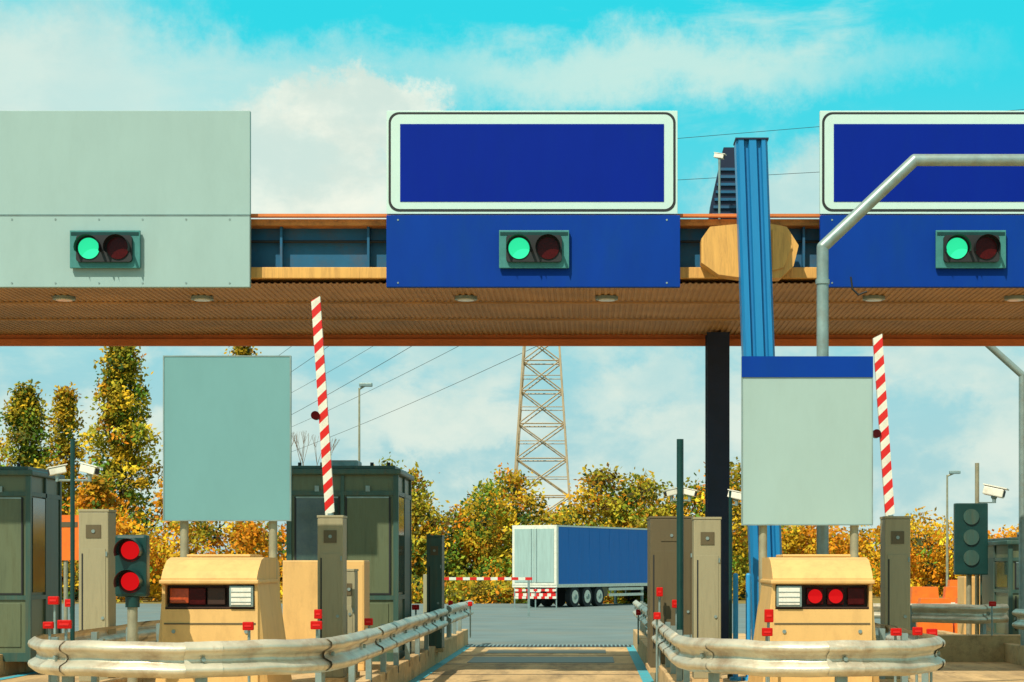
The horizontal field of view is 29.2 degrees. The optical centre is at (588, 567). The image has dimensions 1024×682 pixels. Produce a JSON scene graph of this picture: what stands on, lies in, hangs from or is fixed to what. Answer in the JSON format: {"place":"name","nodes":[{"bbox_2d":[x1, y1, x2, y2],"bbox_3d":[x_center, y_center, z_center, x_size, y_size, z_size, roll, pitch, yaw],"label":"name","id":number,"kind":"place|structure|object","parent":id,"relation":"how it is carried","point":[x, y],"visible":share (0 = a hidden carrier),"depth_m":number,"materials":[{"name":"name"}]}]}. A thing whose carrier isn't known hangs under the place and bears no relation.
{"place":"outdoors","nodes":[
{"label":"outdoors","id":0,"kind":"place"},
{"bbox_2d":[62,604,879,644],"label":"asphalt road","id":1,"kind":"structure","parent":0,"point":[564,624],"depth_m":55.03,"materials":[{"name":"grey asphalt"}]},
{"bbox_2d":[62,515,78,619],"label":"orange road sign","id":2,"kind":"object","parent":1,"relation":"on","point":[65,538],"visible":0.6,"depth_m":45.00,"materials":[{"name":"plastic"}]},
{"bbox_2d":[358,383,372,460],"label":"street lamp","id":3,"kind":"object","parent":1,"relation":"on","point":[362,385],"visible":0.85,"depth_m":74.97,"materials":[{"name":"metal"}]},
{"bbox_2d":[423,574,531,616],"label":"barrier boom","id":4,"kind":"object","parent":1,"relation":"on","point":[460,578],"visible":0.66,"depth_m":68.00,"materials":[{"name":"white paint"}]},
{"bbox_2d":[514,587,556,608],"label":"lane closure barrier","id":5,"kind":"object","parent":1,"relation":"on","point":[535,597],"visible":0.95,"depth_m":93.00,"materials":[{"name":"white paint"}]},
{"bbox_2d":[512,525,646,606],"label":"semi trailer","id":6,"kind":"object","parent":1,"relation":"on","point":[584,566],"visible":0.92,"depth_m":98.75,"materials":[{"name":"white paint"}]},
{"bbox_2d":[873,603,956,618],"bbox_3d":[7.725,1.119,40.045,5.550,0.762,0.270,0,0,0],"label":"guardrail","id":7,"kind":"object","parent":1,"relation":"on","point":[876,606],"visible":0.02,"depth_m":39.94,"materials":[{"name":"metal"}]},
{"bbox_2d":[910,587,956,603],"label":"orange road barrier","id":8,"kind":"object","parent":1,"relation":"on","point":[916,593],"visible":0.12,"depth_m":50.00,"materials":[{"name":"plastic"}]},
{"bbox_2d":[916,598,956,633],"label":"orange road barrier","id":9,"kind":"object","parent":1,"relation":"on","point":[950,627],"visible":0.14,"depth_m":44.00,"materials":[{"name":"plastic"}]},
{"bbox_2d":[947,580,956,586],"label":"orange road barrier","id":10,"kind":"object","parent":1,"relation":"on","point":[951,583],"visible":0.02,"depth_m":54.00,"materials":[{"name":"plastic"}]},
{"bbox_2d":[946,471,960,586],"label":"street lamp","id":11,"kind":"object","parent":1,"relation":"on","point":[947,560],"visible":0.9,"depth_m":89.96,"materials":[{"name":"metal"}]},
{"bbox_2d":[62,568,942,603],"bbox_3d":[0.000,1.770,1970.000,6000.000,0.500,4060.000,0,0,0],"label":"ground","id":12,"kind":"structure","parent":0,"point":[876,599],"depth_m":115.36,"materials":[{"name":"grey asphalt"}]},
{"bbox_2d":[0,448,8,465],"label":"broadleaf tree","id":13,"kind":"object","parent":12,"relation":"on","point":[3,454],"visible":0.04,"depth_m":125.20,"materials":[{"name":"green plant"}]},
{"bbox_2d":[0,379,75,508],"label":"poplar tree","id":14,"kind":"object","parent":12,"relation":"on","point":[25,413],"visible":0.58,"depth_m":133.46,"materials":[{"name":"green plant"}]},
{"bbox_2d":[41,381,90,509],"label":"poplar tree","id":15,"kind":"object","parent":12,"relation":"on","point":[65,408],"visible":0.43,"depth_m":139.58,"materials":[{"name":"green plant"}]},
{"bbox_2d":[62,467,132,587],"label":"broadleaf tree","id":16,"kind":"object","parent":12,"relation":"on","point":[95,493],"visible":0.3,"depth_m":119.57,"materials":[{"name":"yellow plant"}]},
{"bbox_2d":[74,346,167,597],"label":"poplar tree","id":17,"kind":"object","parent":12,"relation":"on","point":[120,391],"visible":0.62,"depth_m":127.29,"materials":[{"name":"green plant"}]},
{"bbox_2d":[219,346,266,552],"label":"poplar tree","id":18,"kind":"object","parent":12,"relation":"on","point":[242,350],"visible":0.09,"depth_m":149.70,"materials":[{"name":"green plant"}]},
{"bbox_2d":[62,482,426,601],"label":"distant trees","id":19,"kind":"object","parent":12,"relation":"on","point":[254,539],"visible":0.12,"depth_m":114.62,"materials":[{"name":"yellow plant"}]},
{"bbox_2d":[292,431,339,465],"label":"bare tree","id":20,"kind":"object","parent":12,"relation":"on","point":[297,442],"visible":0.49,"depth_m":118.78,"materials":[{"name":"plant"}]},
{"bbox_2d":[411,564,646,603],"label":"roadside hedge","id":21,"kind":"object","parent":12,"relation":"on","point":[483,592],"visible":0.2,"depth_m":108.55,"materials":[{"name":"yellow plant"}]},
{"bbox_2d":[512,346,570,523],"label":"electricity pylon","id":22,"kind":"object","parent":12,"relation":"on","point":[518,460],"visible":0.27,"depth_m":247.50,"materials":[{"name":"metal"}]},
{"bbox_2d":[150,109,1023,488],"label":"power line","id":23,"kind":"object","parent":22,"relation":"attached to","point":[452,349],"visible":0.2,"depth_m":330.41,"materials":[{"name":"black metal"}]},
{"bbox_2d":[379,452,792,599],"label":"distant trees","id":24,"kind":"object","parent":12,"relation":"on","point":[481,536],"visible":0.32,"depth_m":121.73,"materials":[{"name":"green plant"}]},
{"bbox_2d":[624,588,646,602],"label":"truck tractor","id":25,"kind":"object","parent":12,"relation":"on","point":[633,591],"visible":0.1,"depth_m":107.87,"materials":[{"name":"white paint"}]},
{"bbox_2d":[732,506,1018,596],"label":"distant trees","id":26,"kind":"object","parent":12,"relation":"on","point":[927,568],"visible":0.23,"depth_m":134.96,"materials":[{"name":"yellow plant"}]},
{"bbox_2d":[0,646,1023,681],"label":"concrete pavement","id":27,"kind":"structure","parent":0,"point":[621,668],"depth_m":28.10,"materials":[{"name":"beige concrete"}]},
{"bbox_2d":[0,654,32,675],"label":"toll island","id":28,"kind":"structure","parent":27,"relation":"on","point":[7,668],"depth_m":27.45,"materials":[{"name":"concrete"}]},
{"bbox_2d":[0,463,64,661],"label":"toll booth","id":29,"kind":"object","parent":28,"relation":"on","point":[30,540],"visible":0.83,"depth_m":27.03,"materials":[{"name":"green metal"}]},
{"bbox_2d":[46,439,102,681],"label":"cctv camera post","id":30,"kind":"object","parent":27,"relation":"on","point":[58,470],"visible":1,"depth_m":18.88,"materials":[{"name":"metal"}]},
{"bbox_2d":[99,629,467,681],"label":"toll island","id":31,"kind":"structure","parent":27,"relation":"on","point":[431,657],"depth_m":26.05,"materials":[{"name":"concrete"}]},
{"bbox_2d":[43,622,53,681],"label":"red marker reflector","id":32,"kind":"object","parent":31,"relation":"on","point":[49,626],"visible":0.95,"depth_m":17.97,"materials":[{"name":"paint"}]},
{"bbox_2d":[57,620,71,640],"bbox_3d":[-4.805,0.892,18.009,0.128,0.816,0.089,0,0,0],"label":"red marker reflector","id":33,"kind":"object","parent":31,"relation":"on","point":[65,625],"visible":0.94,"depth_m":17.97,"materials":[{"name":"paint"}]},
{"bbox_2d":[65,599,69,606],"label":"red marker reflector","id":34,"kind":"object","parent":31,"relation":"on","point":[67,602],"visible":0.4,"depth_m":19.97,"materials":[{"name":"paint"}]},
{"bbox_2d":[78,509,116,681],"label":"barrier cabinet","id":35,"kind":"object","parent":31,"relation":"on","point":[97,595],"visible":0.71,"depth_m":21.20,"materials":[{"name":"metal"}]},
{"bbox_2d":[113,535,149,681],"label":"traffic light","id":36,"kind":"object","parent":31,"relation":"on","point":[131,582],"visible":1,"depth_m":18.90,"materials":[{"name":"metal"}]},
{"bbox_2d":[155,554,291,681],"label":"island head unit","id":37,"kind":"object","parent":31,"relation":"on","point":[214,597],"visible":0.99,"depth_m":19.52,"materials":[{"name":"metal"}]},
{"bbox_2d":[163,355,291,557],"bbox_3d":[-3.797,-0.461,20.695,1.344,3.521,0.201,0,0,0],"label":"lane information panel","id":38,"kind":"object","parent":31,"relation":"on","point":[227,437],"visible":1,"depth_m":20.60,"materials":[{"name":"teal paint"}]},
{"bbox_2d":[28,608,447,681],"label":"guardrail","id":39,"kind":"object","parent":31,"relation":"on","point":[95,654],"visible":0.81,"depth_m":17.12,"materials":[{"name":"metal"}]},
{"bbox_2d":[48,596,58,636],"bbox_3d":[-5.180,0.791,19.009,0.104,1.018,0.089,0,0,0],"label":"red marker reflector","id":40,"kind":"object","parent":39,"relation":"attached to","point":[53,601],"visible":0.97,"depth_m":18.98,"materials":[{"name":"paint"}]},
{"bbox_2d":[242,622,253,681],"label":"red marker reflector","id":41,"kind":"object","parent":31,"relation":"on","point":[249,626],"visible":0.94,"depth_m":18.67,"materials":[{"name":"paint"}]},
{"bbox_2d":[310,621,322,637],"bbox_3d":[-2.621,0.909,18.910,0.112,0.781,0.089,0,0,0],"label":"red marker reflector","id":42,"kind":"object","parent":31,"relation":"on","point":[317,625],"visible":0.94,"depth_m":18.87,"materials":[{"name":"paint"}]},
{"bbox_2d":[314,609,321,637],"bbox_3d":[-2.756,0.865,20.009,0.080,0.870,0.089,0,0,0],"label":"red marker reflector","id":43,"kind":"object","parent":31,"relation":"on","point":[318,614],"visible":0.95,"depth_m":19.97,"materials":[{"name":"paint"}]},
{"bbox_2d":[283,560,369,670],"bbox_3d":[-3.326,0.607,24.897,1.027,1.386,0.606,0,0,0],"label":"beige service locker","id":44,"kind":"object","parent":31,"relation":"on","point":[300,591],"visible":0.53,"depth_m":24.59,"materials":[{"name":"beige metal"}]},
{"bbox_2d":[317,515,347,681],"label":"barrier cabinet","id":45,"kind":"object","parent":31,"relation":"on","point":[332,567],"visible":0.78,"depth_m":21.99,"materials":[{"name":"metal"}]},
{"bbox_2d":[311,296,334,514],"bbox_3d":[-3.009,-1.617,22.465,0.329,2.961,0.130,0,0,0],"label":"barrier boom","id":46,"kind":"object","parent":45,"relation":"attached to","point":[321,415],"visible":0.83,"depth_m":22.42,"materials":[{"name":"white paint"}]},
{"bbox_2d":[286,460,413,661],"bbox_3d":[-3.390,-0.105,27.990,1.620,2.810,2.100,0,0,0],"label":"toll booth","id":47,"kind":"object","parent":31,"relation":"on","point":[372,502],"visible":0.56,"depth_m":27.01,"materials":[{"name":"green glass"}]},
{"bbox_2d":[347,569,359,677],"bbox_3d":[-2.810,0.661,23.150,0.180,1.278,0.340,0,0,0],"label":"card reader post","id":48,"kind":"object","parent":31,"relation":"on","point":[352,600],"visible":0.52,"depth_m":23.00,"materials":[{"name":"metal"}]},
{"bbox_2d":[364,618,372,627],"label":"red marker reflector","id":49,"kind":"object","parent":31,"relation":"on","point":[368,621],"visible":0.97,"depth_m":21.97,"materials":[{"name":"paint"}]},
{"bbox_2d":[412,605,418,614],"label":"red marker reflector","id":50,"kind":"object","parent":31,"relation":"on","point":[415,607],"visible":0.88,"depth_m":29.97,"materials":[{"name":"paint"}]},
{"bbox_2d":[426,535,445,651],"bbox_3d":[-2.361,0.405,30.250,0.275,1.791,0.540,0,0,0],"label":"equipment cabinet","id":51,"kind":"object","parent":31,"relation":"on","point":[435,572],"visible":0.86,"depth_m":30.00,"materials":[{"name":"metal"}]},
{"bbox_2d":[448,601,452,636],"bbox_3d":[-2.395,0.940,34.010,0.080,0.719,0.089,0,0,0],"label":"red marker reflector","id":52,"kind":"object","parent":31,"relation":"on","point":[450,602],"visible":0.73,"depth_m":34.03,"materials":[{"name":"paint"}]},
{"bbox_2d":[444,600,473,636],"bbox_3d":[-2.365,0.964,35.175,0.270,0.672,6.050,0,0,0],"label":"guardrail","id":53,"kind":"object","parent":31,"relation":"on","point":[460,611],"visible":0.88,"depth_m":34.46,"materials":[{"name":"metal"}]},
{"bbox_2d":[468,602,471,637],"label":"red marker reflector","id":54,"kind":"object","parent":53,"relation":"attached to","point":[470,604],"visible":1,"depth_m":36.03,"materials":[{"name":"paint"}]},
{"bbox_2d":[0,645,653,681],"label":"lane edge line","id":55,"kind":"object","parent":27,"relation":"on","point":[644,674],"visible":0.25,"depth_m":29.10,"materials":[{"name":"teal paint"}]},
{"bbox_2d":[0,214,1023,638],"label":"toll plaza gantry","id":56,"kind":"object","parent":27,"relation":"on","point":[336,266],"visible":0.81,"depth_m":27.52,"materials":[{"name":"blue paint"}]},
{"bbox_2d":[0,111,250,287],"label":"overhead lane sign","id":57,"kind":"object","parent":56,"relation":"attached to","point":[174,187],"visible":1,"depth_m":24.45,"materials":[{"name":"white metal"}]},
{"bbox_2d":[70,230,140,268],"bbox_3d":[-6.005,-3.946,24.280,0.870,0.470,0.240,0,0,0],"label":"lane signal light","id":58,"kind":"object","parent":57,"relation":"attached to","point":[105,249],"visible":1,"depth_m":24.30,"materials":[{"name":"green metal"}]},
{"bbox_2d":[386,111,679,287],"bbox_3d":[-0.692,-4.587,24.532,3.656,2.200,0.236,0,0,0],"label":"overhead lane sign","id":59,"kind":"object","parent":56,"relation":"attached to","point":[464,188],"visible":1,"depth_m":24.44,"materials":[{"name":"blue metal"}]},
{"bbox_2d":[499,230,568,268],"bbox_3d":[-0.679,-3.946,24.280,0.870,0.470,0.240,0,0,0],"label":"lane signal light","id":60,"kind":"object","parent":59,"relation":"attached to","point":[533,249],"visible":1,"depth_m":24.30,"materials":[{"name":"grey metal"}]},
{"bbox_2d":[714,152,726,218],"bbox_3d":[1.707,-4.797,25.499,0.161,1.194,0.070,0,0,26],"label":"rooftop camera","id":61,"kind":"object","parent":56,"relation":"on","point":[719,156],"visible":0.98,"depth_m":25.49,"materials":[{"name":"metal"}]},
{"bbox_2d":[708,147,736,218],"bbox_3d":[1.786,-4.781,26.110,0.543,1.562,0.280,0,0,0],"label":"mast rear stay","id":62,"kind":"object","parent":56,"relation":"on","point":[728,195],"visible":0.41,"depth_m":26.00,"materials":[{"name":"blue metal"}]},
{"bbox_2d":[700,224,798,280],"bbox_3d":[2.001,-3.928,24.485,1.207,0.678,0.330,0,0,0],"label":"mast bracket","id":63,"kind":"object","parent":56,"relation":"attached to","point":[718,251],"visible":0.82,"depth_m":24.35,"materials":[{"name":"beige metal"}]},
{"bbox_2d":[850,277,866,295],"bbox_3d":[3.299,-3.435,24.000,0.214,0.234,0.024,0,0,0],"label":"hanging cable","id":64,"kind":"object","parent":56,"relation":"hanging from","point":[864,292],"visible":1,"depth_m":23.99,"materials":[{"name":"black rubber"}]},
{"bbox_2d":[819,111,1023,287],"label":"overhead lane sign","id":65,"kind":"object","parent":56,"relation":"attached to","point":[887,240],"visible":0.9,"depth_m":24.44,"materials":[{"name":"blue metal"}]},
{"bbox_2d":[935,230,1005,268],"bbox_3d":[4.742,-3.946,24.280,0.870,0.470,0.240,0,0,0],"label":"lane signal light","id":66,"kind":"object","parent":65,"relation":"attached to","point":[970,249],"visible":1,"depth_m":24.30,"materials":[{"name":"grey metal"}]},
{"bbox_2d":[467,650,613,662],"bbox_3d":[-0.750,1.490,33.000,2.300,0.006,4.800,0,0,0],"label":"vehicle detector plate","id":67,"kind":"object","parent":27,"relation":"on","point":[542,660],"visible":1,"depth_m":31.94,"materials":[{"name":"metal"}]},
{"bbox_2d":[466,644,631,646],"bbox_3d":[-0.750,1.484,37.050,3.100,0.016,0.900,0,0,0],"label":"drain grate","id":68,"kind":"object","parent":27,"relation":"on","point":[550,645],"visible":1,"depth_m":36.97,"materials":[{"name":"grey metal"}]},
{"bbox_2d":[663,439,698,679],"bbox_3d":[1.062,0.013,22.600,0.427,2.974,0.161,0,0,0],"label":"cctv camera post","id":69,"kind":"object","parent":27,"relation":"on","point":[680,490],"visible":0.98,"depth_m":22.57,"materials":[{"name":"metal"}]},
{"bbox_2d":[633,629,891,681],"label":"toll island","id":70,"kind":"structure","parent":27,"relation":"on","point":[664,675],"depth_m":25.69,"materials":[{"name":"concrete"}]},
{"bbox_2d":[633,600,646,636],"bbox_3d":[0.974,0.963,33.775,0.272,0.674,8.550,0,0,0],"label":"guardrail","id":71,"kind":"object","parent":70,"relation":"on","point":[641,606],"visible":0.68,"depth_m":34.80,"materials":[{"name":"metal"}]},
{"bbox_2d":[636,609,640,643],"bbox_3d":[0.832,1.006,33.010,0.080,0.588,0.089,0,0,0],"label":"red marker reflector","id":72,"kind":"object","parent":71,"relation":"attached to","point":[638,612],"visible":0.88,"depth_m":33.03,"materials":[{"name":"paint"}]},
{"bbox_2d":[656,587,662,672],"bbox_3d":[0.866,0.773,24.009,0.080,1.053,0.089,0,0,0],"label":"red marker reflector","id":73,"kind":"object","parent":70,"relation":"on","point":[659,592],"visible":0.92,"depth_m":24.03,"materials":[{"name":"paint"}]},
{"bbox_2d":[646,516,692,672],"bbox_3d":[1.021,0.336,24.800,0.566,1.929,1.240,0,0,0],"label":"ticket machine","id":74,"kind":"object","parent":70,"relation":"on","point":[661,551],"visible":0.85,"depth_m":24.19,"materials":[{"name":"metal"}]},
{"bbox_2d":[672,600,676,629],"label":"red marker reflector","id":75,"kind":"object","parent":70,"relation":"on","point":[674,603],"visible":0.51,"depth_m":23.00,"materials":[{"name":"paint"}]},
{"bbox_2d":[690,517,722,681],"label":"barrier cabinet","id":76,"kind":"object","parent":70,"relation":"on","point":[706,577],"visible":0.77,"depth_m":21.79,"materials":[{"name":"metal"}]},
{"bbox_2d":[727,489,740,678],"bbox_3d":[1.734,0.293,22.891,0.228,2.413,0.122,0,0,24],"label":"cctv camera post","id":77,"kind":"object","parent":70,"relation":"on","point":[735,495],"visible":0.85,"depth_m":22.88,"materials":[{"name":"metal"}]},
{"bbox_2d":[729,573,741,680],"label":"blue bollard post","id":78,"kind":"object","parent":70,"relation":"on","point":[735,677],"visible":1,"depth_m":22.47,"materials":[{"name":"metal"}]},
{"bbox_2d":[742,573,750,680],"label":"blue bollard post","id":79,"kind":"object","parent":70,"relation":"on","point":[748,606],"visible":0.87,"depth_m":22.47,"materials":[{"name":"metal"}]},
{"bbox_2d":[733,137,781,639],"bbox_3d":[2.126,-1.931,23.750,0.727,6.462,0.600,0,0,0],"label":"blue steel mast","id":80,"kind":"object","parent":70,"relation":"on","point":[754,246],"visible":0.34,"depth_m":23.59,"materials":[{"name":"metal"}]},
{"bbox_2d":[762,628,772,681],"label":"red marker reflector","id":81,"kind":"object","parent":70,"relation":"on","point":[766,632],"visible":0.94,"depth_m":18.97,"materials":[{"name":"paint"}]},
{"bbox_2d":[764,609,773,681],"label":"red marker reflector","id":82,"kind":"object","parent":70,"relation":"on","point":[768,616],"visible":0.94,"depth_m":19.17,"materials":[{"name":"paint"}]},
{"bbox_2d":[646,618,945,681],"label":"guardrail","id":83,"kind":"object","parent":70,"relation":"on","point":[905,655],"visible":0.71,"depth_m":17.09,"materials":[{"name":"metal"}]},
{"bbox_2d":[653,612,660,681],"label":"red marker reflector","id":84,"kind":"object","parent":83,"relation":"attached to","point":[656,615],"visible":1,"depth_m":22.03,"materials":[{"name":"paint"}]},
{"bbox_2d":[912,627,922,681],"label":"red marker reflector","id":85,"kind":"object","parent":83,"relation":"attached to","point":[916,631],"visible":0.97,"depth_m":18.97,"materials":[{"name":"paint"}]},
{"bbox_2d":[926,629,937,681],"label":"red marker reflector","id":86,"kind":"object","parent":83,"relation":"attached to","point":[932,631],"visible":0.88,"depth_m":19.17,"materials":[{"name":"paint"}]},
{"bbox_2d":[741,356,872,600],"bbox_3d":[2.293,-0.456,20.692,1.379,3.512,0.207,0,0,0],"label":"lane information panel","id":87,"kind":"object","parent":70,"relation":"on","point":[806,440],"visible":1,"depth_m":20.60,"materials":[{"name":"paint"}]},
{"bbox_2d":[748,554,878,681],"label":"island head unit","id":88,"kind":"object","parent":70,"relation":"on","point":[816,597],"visible":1,"depth_m":19.50,"materials":[{"name":"metal"}]},
{"bbox_2d":[890,628,901,681],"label":"red marker reflector","id":89,"kind":"object","parent":70,"relation":"on","point":[895,632],"visible":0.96,"depth_m":18.77,"materials":[{"name":"paint"}]},
{"bbox_2d":[880,516,912,681],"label":"barrier cabinet","id":90,"kind":"object","parent":70,"relation":"on","point":[894,570],"visible":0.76,"depth_m":21.80,"materials":[{"name":"metal"}]},
{"bbox_2d":[873,334,894,515],"bbox_3d":[3.369,-1.378,22.265,0.321,2.533,0.130,0,0,0],"label":"barrier boom","id":91,"kind":"object","parent":90,"relation":"attached to","point":[882,433],"visible":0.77,"depth_m":22.22,"materials":[{"name":"white paint"}]},
{"bbox_2d":[815,154,1023,553],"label":"height limit arch","id":92,"kind":"structure","parent":70,"relation":"on","point":[865,206],"depth_m":21.44,"materials":[{"name":"metal"}]},
{"bbox_2d":[954,503,987,633],"bbox_3d":[6.825,0.179,35.110,0.593,2.641,0.280,0,0,0],"label":"traffic light","id":93,"kind":"object","parent":27,"relation":"on","point":[970,539],"visible":0.94,"depth_m":35.00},
{"bbox_2d":[937,634,1020,661],"bbox_3d":[6.153,1.290,31.250,2.251,0.420,0.500,0,0,0],"label":"concrete barrier","id":94,"kind":"object","parent":27,"relation":"on","point":[973,648],"visible":0.44,"depth_m":31.00,"materials":[{"name":"grey concrete"}]},
{"bbox_2d":[989,601,995,634],"bbox_3d":[6.375,0.920,31.009,0.112,0.760,0.089,0,0,0],"label":"red marker reflector","id":95,"kind":"object","parent":94,"relation":"attached to","point":[992,603],"visible":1,"depth_m":31.03,"materials":[{"name":"paint"}]},
{"bbox_2d":[938,630,1023,665],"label":"toll island","id":96,"kind":"structure","parent":27,"relation":"on","point":[1013,653],"depth_m":30.39,"materials":[{"name":"concrete"}]},
{"bbox_2d":[910,603,1008,633],"bbox_3d":[6.079,0.949,32.109,1.620,0.702,0.773,0,0,7],"label":"guardrail","id":97,"kind":"object","parent":96,"relation":"on","point":[956,613],"visible":0.89,"depth_m":32.04,"materials":[{"name":"metal"}]},
{"bbox_2d":[957,576,979,633],"bbox_3d":[7.480,0.839,37.344,0.804,1.323,0.712,0,0,0],"label":"beige service locker","id":98,"kind":"object","parent":96,"relation":"on","point":[961,595],"visible":0.18,"depth_m":37.08,"materials":[{"name":"beige metal"}]},
{"bbox_2d":[975,463,1008,633],"bbox_3d":[7.385,-0.205,36.014,0.646,3.410,0.290,0,0,13],"label":"cctv camera post","id":99,"kind":"object","parent":96,"relation":"on","point":[993,492],"visible":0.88,"depth_m":35.97,"materials":[{"name":"metal"}]},
{"bbox_2d":[980,532,1018,633],"bbox_3d":[8.373,0.336,35.240,2.280,1.928,2.600,0,0,0],"label":"toll booth","id":100,"kind":"object","parent":96,"relation":"on","point":[999,583],"visible":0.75,"depth_m":34.56,"materials":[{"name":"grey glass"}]},
{"bbox_2d":[1012,609,1023,644],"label":"guardrail","id":101,"kind":"object","parent":96,"relation":"on","point":[1019,615],"visible":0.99,"depth_m":29.72,"materials":[{"name":"metal"}]},
{"bbox_2d":[0,0,1023,566],"label":"sky","id":102,"kind":"structure","parent":0,"point":[319,81],"materials":[{"name":"blue"}]},
{"bbox_2d":[985,346,1023,633],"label":"height limit arch","id":103,"kind":"structure","parent":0,"point":[1007,361],"depth_m":32.95,"materials":[{"name":"metal"}]}
]}

